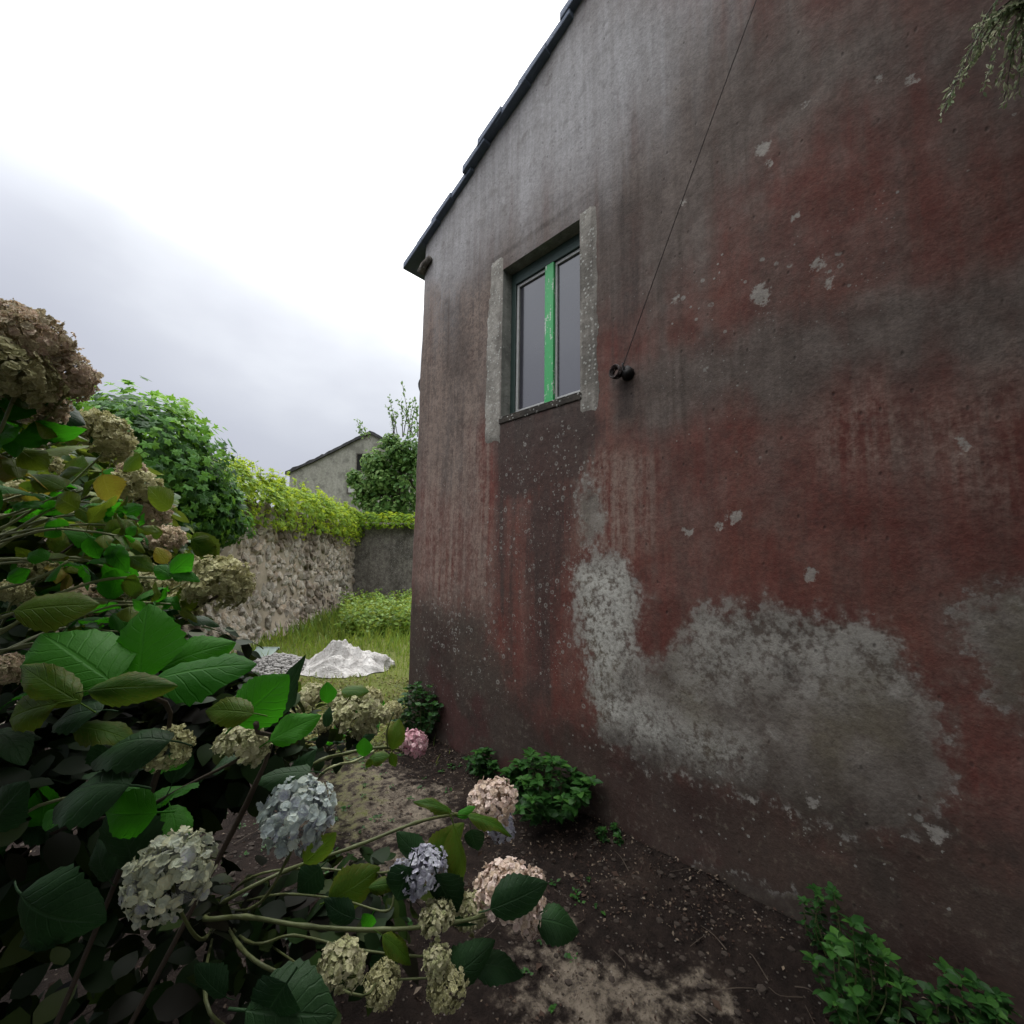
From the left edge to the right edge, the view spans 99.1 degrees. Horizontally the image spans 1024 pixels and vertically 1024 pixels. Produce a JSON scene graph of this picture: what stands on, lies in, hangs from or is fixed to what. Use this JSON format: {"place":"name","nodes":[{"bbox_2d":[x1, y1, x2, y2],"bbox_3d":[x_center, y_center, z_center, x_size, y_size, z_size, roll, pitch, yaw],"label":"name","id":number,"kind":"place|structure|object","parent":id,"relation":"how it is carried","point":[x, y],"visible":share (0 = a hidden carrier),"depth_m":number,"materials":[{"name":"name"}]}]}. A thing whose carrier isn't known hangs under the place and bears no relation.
{"place":"outdoors","nodes":[
{"label":"outdoors","id":0,"kind":"place"},
{"bbox_2d":[0,0,567,506],"label":"sky","id":1,"kind":"structure","parent":0,"point":[224,204],"materials":[{"name":"white"}]},
{"bbox_2d":[229,605,449,764],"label":"grass","id":2,"kind":"structure","parent":0,"point":[309,629],"depth_m":8.46,"materials":[{"name":"green plant"}]},
{"bbox_2d":[285,431,414,524],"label":"house","id":3,"kind":"structure","parent":0,"point":[326,472],"depth_m":25.01,"materials":[{"name":"grey paint"}]},
{"bbox_2d":[347,485,354,493],"bbox_3d":[-8.945,-1.303,24.879,0.682,0.511,0.678,-6,-9,45],"label":"window","id":4,"kind":"structure","parent":3,"relation":"in","point":[349,490],"depth_m":24.86,"materials":[{"name":"grey paint"}]},
{"bbox_2d":[355,453,365,471],"bbox_3d":[-8.633,-2.845,25.057,0.488,1.058,0.485,-6,-9,45],"label":"window","id":5,"kind":"structure","parent":3,"relation":"in","point":[358,455],"depth_m":25.06,"materials":[{"name":"black glass"}]},
{"bbox_2d":[0,619,976,1023],"bbox_3d":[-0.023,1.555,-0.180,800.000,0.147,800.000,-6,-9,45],"label":"ground","id":6,"kind":"structure","parent":0,"point":[652,995],"depth_m":1.88,"materials":[{"name":"soil"}]},
{"bbox_2d":[0,298,220,716],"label":"hydrangea","id":7,"kind":"object","parent":6,"relation":"on","point":[79,502],"visible":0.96,"depth_m":1.11,"materials":[{"name":"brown plant"}]},
{"bbox_2d":[0,541,336,1023],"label":"hydrangea","id":8,"kind":"object","parent":6,"relation":"on","point":[194,748],"visible":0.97,"depth_m":0.84,"materials":[{"name":"green plant"}]},
{"bbox_2d":[1,442,355,723],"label":"stone wall","id":9,"kind":"structure","parent":6,"relation":"on","point":[295,579],"depth_m":9.51,"materials":[{"name":"beige stone"}]},
{"bbox_2d":[51,375,256,628],"bbox_3d":[-5.054,0.212,5.744,2.455,3.952,3.322,-6,-9,45],"label":"ivy","id":10,"kind":"object","parent":9,"relation":"attached to","point":[182,453],"visible":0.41,"depth_m":5.72,"materials":[{"name":"green plant"}]},
{"bbox_2d":[207,452,414,546],"bbox_3d":[-4.242,-0.021,11.076,3.930,1.629,9.207,1,-7,1],"label":"creeper","id":11,"kind":"object","parent":9,"relation":"on","point":[279,494],"visible":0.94,"depth_m":10.14,"materials":[{"name":"green plant"}]},
{"bbox_2d":[254,647,279,656],"bbox_3d":[-3.991,2.263,7.012,0.380,0.141,0.302,1,-7,-2],"label":"panel","id":12,"kind":"object","parent":6,"relation":"on","point":[271,650],"visible":0.45,"depth_m":7.07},
{"bbox_2d":[251,652,307,674],"bbox_3d":[-3.475,2.216,6.411,1.105,0.261,1.080,-6,-9,45],"label":"gravel heap","id":13,"kind":"object","parent":6,"relation":"on","point":[277,661],"visible":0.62,"depth_m":6.19,"materials":[{"name":"grey gravel"}]},
{"bbox_2d":[0,749,578,1023],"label":"hydrangea","id":14,"kind":"object","parent":6,"relation":"on","point":[157,895],"visible":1,"depth_m":0.92,"materials":[{"name":"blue plant"}]},
{"bbox_2d":[274,679,402,774],"bbox_3d":[-0.986,1.307,2.640,0.653,1.147,2.288,2,-7,-11],"label":"hydrangea","id":15,"kind":"object","parent":6,"relation":"on","point":[356,703],"visible":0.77,"depth_m":1.90,"materials":[{"name":"beige plant"}]},
{"bbox_2d":[277,674,408,752],"bbox_3d":[-2.064,2.061,4.819,1.874,0.255,2.878,2,-7,-14],"label":"moss","id":16,"kind":"object","parent":6,"relation":"on","point":[309,737],"visible":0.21,"depth_m":5.21,"materials":[{"name":"green plant"}]},
{"bbox_2d":[300,639,394,677],"bbox_3d":[-2.487,2.133,6.550,1.327,0.398,1.300,-6,-9,45],"label":"tarpaulin","id":17,"kind":"object","parent":6,"relation":"on","point":[344,657],"visible":0.98,"depth_m":6.32,"materials":[{"name":"white plastic"}]},
{"bbox_2d":[310,712,427,787],"bbox_3d":[-0.956,1.295,2.058,0.428,1.064,1.805,6,-8,-38],"label":"hydrangea","id":18,"kind":"object","parent":6,"relation":"on","point":[397,736],"visible":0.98,"depth_m":1.55,"materials":[{"name":"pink plant"}]},
{"bbox_2d":[334,586,411,636],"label":"yard weeds","id":19,"kind":"object","parent":6,"relation":"on","point":[383,611],"visible":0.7,"depth_m":9.64,"materials":[{"name":"green plant"}]},
{"bbox_2d":[343,381,418,525],"bbox_3d":[-4.088,-0.834,16.915,5.037,8.641,2.739,0,-7,4],"label":"tree","id":20,"kind":"object","parent":6,"relation":"on","point":[388,483],"visible":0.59,"depth_m":16.66,"materials":[{"name":"green plant"}]},
{"bbox_2d":[352,521,414,600],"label":"plaster wall","id":21,"kind":"structure","parent":6,"relation":"on","point":[383,559],"depth_m":15.08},
{"bbox_2d":[207,751,604,1012],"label":"sprouts","id":22,"kind":"object","parent":6,"relation":"on","point":[551,1008],"visible":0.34,"depth_m":2.21,"materials":[{"name":"green plant"}]},
{"bbox_2d":[391,681,443,736],"bbox_3d":[-0.845,1.734,3.784,0.514,0.498,0.415,-6,-9,45],"label":"weed","id":23,"kind":"object","parent":6,"relation":"on","point":[426,726],"visible":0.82,"depth_m":3.82,"materials":[{"name":"green plant"}]},
{"bbox_2d":[20,723,835,1023],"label":"soil crumbs","id":24,"kind":"object","parent":6,"relation":"on","point":[761,988],"visible":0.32,"depth_m":1.93,"materials":[{"name":"brown soil"}]},
{"bbox_2d":[462,747,499,778],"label":"weed","id":25,"kind":"object","parent":6,"relation":"on","point":[483,766],"visible":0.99,"depth_m":3.20,"materials":[{"name":"green plant"}]},
{"bbox_2d":[147,743,822,1023],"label":"dry twigs","id":26,"kind":"object","parent":6,"relation":"on","point":[577,922],"visible":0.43,"depth_m":1.86,"materials":[{"name":"brown wood"}]},
{"bbox_2d":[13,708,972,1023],"bbox_3d":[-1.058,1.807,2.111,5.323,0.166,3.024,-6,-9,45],"label":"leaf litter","id":27,"kind":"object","parent":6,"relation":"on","point":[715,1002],"visible":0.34,"depth_m":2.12,"materials":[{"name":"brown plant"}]},
{"bbox_2d":[496,747,602,826],"bbox_3d":[0.178,1.698,2.694,0.688,0.388,0.537,-6,-9,45],"label":"weed","id":28,"kind":"object","parent":6,"relation":"on","point":[567,802],"visible":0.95,"depth_m":2.66,"materials":[{"name":"green plant"}]},
{"bbox_2d":[593,822,623,846],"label":"weed","id":29,"kind":"object","parent":6,"relation":"on","point":[601,830],"visible":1,"depth_m":2.48,"materials":[{"name":"green plant"}]},
{"bbox_2d":[403,0,1023,1023],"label":"house","id":30,"kind":"structure","parent":6,"relation":"on","point":[727,582],"depth_m":2.22,"materials":[{"name":"red paint"}]},
{"bbox_2d":[510,233,579,413],"bbox_3d":[0.291,-1.445,3.491,0.802,1.319,0.072,-6,-9,45],"label":"window","id":31,"kind":"structure","parent":30,"relation":"in","point":[545,311],"depth_m":3.48,"materials":[{"name":"glass"}]},
{"bbox_2d":[609,0,756,380],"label":"cable","id":32,"kind":"object","parent":30,"relation":"attached to","point":[626,373],"visible":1,"depth_m":2.72,"materials":[{"name":"metal"}]},
{"bbox_2d":[795,881,847,958],"bbox_3d":[1.276,1.654,1.797,0.183,0.276,0.157,-6,-9,45],"label":"weed","id":33,"kind":"object","parent":6,"relation":"on","point":[831,890],"visible":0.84,"depth_m":1.79,"materials":[{"name":"green plant"}]},
{"bbox_2d":[800,912,941,1023],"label":"weed","id":34,"kind":"object","parent":6,"relation":"on","point":[857,1003],"visible":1,"depth_m":1.53,"materials":[{"name":"green plant"}]},
{"bbox_2d":[916,956,1021,1023],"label":"weed","id":35,"kind":"object","parent":6,"relation":"on","point":[991,1005],"visible":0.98,"depth_m":1.45,"materials":[{"name":"green plant"}]},
{"bbox_2d":[937,0,1023,122],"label":"overhanging tree","id":36,"kind":"object","parent":6,"relation":"on","point":[1011,8],"visible":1,"depth_m":1.50,"materials":[{"name":"green plant"}]}
]}

